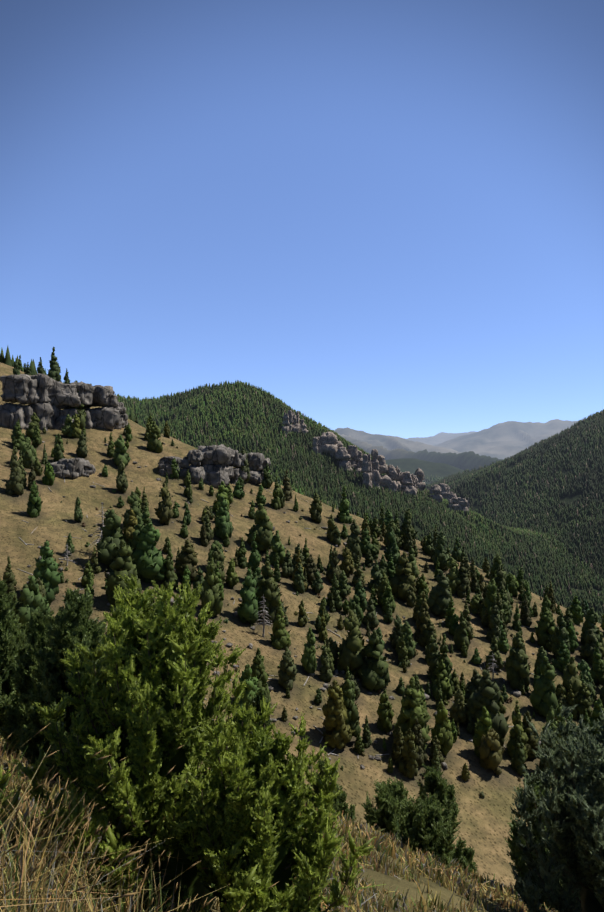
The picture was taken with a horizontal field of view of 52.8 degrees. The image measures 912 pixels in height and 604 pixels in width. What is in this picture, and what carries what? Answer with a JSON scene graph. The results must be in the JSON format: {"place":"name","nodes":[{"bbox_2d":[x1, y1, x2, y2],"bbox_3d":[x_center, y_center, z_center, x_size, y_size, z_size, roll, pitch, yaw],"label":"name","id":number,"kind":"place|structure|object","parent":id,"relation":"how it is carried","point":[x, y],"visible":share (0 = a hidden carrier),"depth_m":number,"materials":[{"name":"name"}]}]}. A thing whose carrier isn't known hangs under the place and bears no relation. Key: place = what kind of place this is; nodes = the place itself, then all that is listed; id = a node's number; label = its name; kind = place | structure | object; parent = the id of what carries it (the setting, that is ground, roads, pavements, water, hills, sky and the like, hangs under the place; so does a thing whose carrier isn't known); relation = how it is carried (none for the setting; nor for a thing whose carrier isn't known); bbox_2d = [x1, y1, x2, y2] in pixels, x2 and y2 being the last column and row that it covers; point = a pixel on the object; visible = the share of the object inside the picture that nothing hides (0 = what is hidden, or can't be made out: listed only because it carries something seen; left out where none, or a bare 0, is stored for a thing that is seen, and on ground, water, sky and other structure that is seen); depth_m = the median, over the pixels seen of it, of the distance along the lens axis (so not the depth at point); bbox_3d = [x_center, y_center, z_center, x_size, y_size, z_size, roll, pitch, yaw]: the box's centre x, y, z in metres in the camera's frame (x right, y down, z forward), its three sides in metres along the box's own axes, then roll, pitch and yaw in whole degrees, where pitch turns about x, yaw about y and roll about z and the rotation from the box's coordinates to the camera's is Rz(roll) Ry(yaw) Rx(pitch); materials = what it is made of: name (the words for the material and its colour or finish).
{"place":"outdoors","nodes":[
{"label":"outdoors","id":0,"kind":"place"},
{"bbox_2d":[0,362,603,911],"bbox_3d":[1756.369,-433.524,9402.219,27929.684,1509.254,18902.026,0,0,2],"label":"mountain terrain","id":1,"kind":"structure","parent":0,"point":[484,828],"depth_m":164.34,"materials":[{"name":"brown soil"}]},
{"bbox_2d":[0,373,127,430],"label":"rock outcrop","id":2,"kind":"object","parent":1,"relation":"on","point":[46,398],"visible":0.77,"depth_m":227.83,"materials":[{"name":"grey stone"}]},
{"bbox_2d":[13,347,69,383],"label":"conifer trees","id":3,"kind":"object","parent":2,"relation":"on","point":[54,371],"visible":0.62,"depth_m":231.65,"materials":[{"name":"green plant"}]},
{"bbox_2d":[50,458,95,477],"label":"rock","id":4,"kind":"object","parent":1,"relation":"on","point":[71,467],"visible":0.83,"depth_m":191.44,"materials":[{"name":"grey stone"}]},
{"bbox_2d":[158,456,189,476],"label":"rock","id":5,"kind":"object","parent":1,"relation":"on","point":[165,464],"visible":0.6,"depth_m":219.24,"materials":[{"name":"grey stone"}]},
{"bbox_2d":[186,444,271,487],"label":"rock","id":6,"kind":"object","parent":1,"relation":"on","point":[213,465],"visible":0.75,"depth_m":227.14,"materials":[{"name":"grey stone"}]},
{"bbox_2d":[19,458,533,755],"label":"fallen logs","id":7,"kind":"object","parent":1,"relation":"on","point":[331,753],"visible":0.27,"depth_m":146.76,"materials":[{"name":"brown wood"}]},
{"bbox_2d":[62,507,498,679],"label":"dead trees","id":8,"kind":"object","parent":1,"relation":"on","point":[264,613],"visible":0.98,"depth_m":144.69,"materials":[{"name":"grey wood"}]},
{"bbox_2d":[0,724,574,911],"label":"grass","id":9,"kind":"structure","parent":1,"relation":"on","point":[22,887],"depth_m":4.30,"materials":[{"name":"beige plant"}]},
{"bbox_2d":[282,410,307,435],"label":"crag rock","id":10,"kind":"object","parent":1,"relation":"on","point":[292,418],"visible":0.77,"depth_m":1639.81,"materials":[{"name":"grey stone"}]},
{"bbox_2d":[0,574,603,911],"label":"bushes","id":11,"kind":"object","parent":1,"relation":"on","point":[38,653],"depth_m":4.56,"materials":[{"name":"green plant"}]},
{"bbox_2d":[0,346,603,622],"bbox_3d":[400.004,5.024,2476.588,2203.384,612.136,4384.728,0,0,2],"label":"forest","id":12,"kind":"object","parent":1,"relation":"on","point":[509,506],"visible":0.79,"depth_m":1624.23,"materials":[{"name":"green plant"}]},
{"bbox_2d":[3,380,603,782],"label":"slope trees","id":13,"kind":"object","parent":1,"relation":"on","point":[132,549],"visible":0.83,"depth_m":158.10,"materials":[{"name":"green plant"}]},
{"bbox_2d":[12,355,598,621],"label":"conifer trees","id":14,"kind":"object","parent":1,"relation":"on","point":[584,606],"visible":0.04,"depth_m":328.59,"materials":[{"name":"green plant"}]},
{"bbox_2d":[38,446,578,797],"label":"slope shrubs","id":15,"kind":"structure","parent":1,"relation":"on","point":[509,700],"depth_m":155.15,"materials":[{"name":"green plant"}]},
{"bbox_2d":[26,441,600,769],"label":"scattered rocks","id":16,"kind":"object","parent":1,"relation":"on","point":[516,692],"visible":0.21,"depth_m":139.08,"materials":[{"name":"grey stone"}]},
{"bbox_2d":[312,432,342,456],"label":"crag rock","id":17,"kind":"object","parent":1,"relation":"on","point":[326,442],"visible":0.69,"depth_m":1606.29,"materials":[{"name":"grey stone"}]},
{"bbox_2d":[335,445,362,471],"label":"crag rock","id":18,"kind":"object","parent":1,"relation":"on","point":[353,453],"visible":0.71,"depth_m":1585.75,"materials":[{"name":"grey stone"}]},
{"bbox_2d":[355,458,362,474],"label":"crag rock","id":19,"kind":"object","parent":1,"relation":"on","point":[358,465],"visible":0.31,"depth_m":1584.23,"materials":[{"name":"grey stone"}]},
{"bbox_2d":[361,449,392,488],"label":"crag rock","id":20,"kind":"object","parent":1,"relation":"on","point":[374,468],"visible":0.65,"depth_m":1551.65,"materials":[{"name":"grey stone"}]},
{"bbox_2d":[386,465,408,492],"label":"crag rock","id":21,"kind":"object","parent":1,"relation":"on","point":[393,473],"visible":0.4,"depth_m":1581.61,"materials":[{"name":"grey stone"}]},
{"bbox_2d":[401,472,416,495],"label":"crag rock","id":22,"kind":"object","parent":1,"relation":"on","point":[410,481],"visible":0.77,"depth_m":1601.27,"materials":[{"name":"grey stone"}]},
{"bbox_2d":[414,468,425,492],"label":"crag rock","id":23,"kind":"object","parent":1,"relation":"on","point":[419,476],"visible":0.48,"depth_m":1676.40,"materials":[{"name":"grey stone"}]},
{"bbox_2d":[429,483,452,501],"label":"crag rock","id":24,"kind":"object","parent":1,"relation":"on","point":[441,491],"visible":0.71,"depth_m":1653.43,"materials":[{"name":"grey stone"}]},
{"bbox_2d":[448,494,468,513],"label":"crag rock","id":25,"kind":"object","parent":1,"relation":"on","point":[458,503],"visible":0.77,"depth_m":1632.32,"materials":[{"name":"grey stone"}]},
{"bbox_2d":[0,0,603,438],"label":"sky","id":26,"kind":"structure","parent":0,"point":[383,217],"materials":[{"name":"blue"}]}
]}

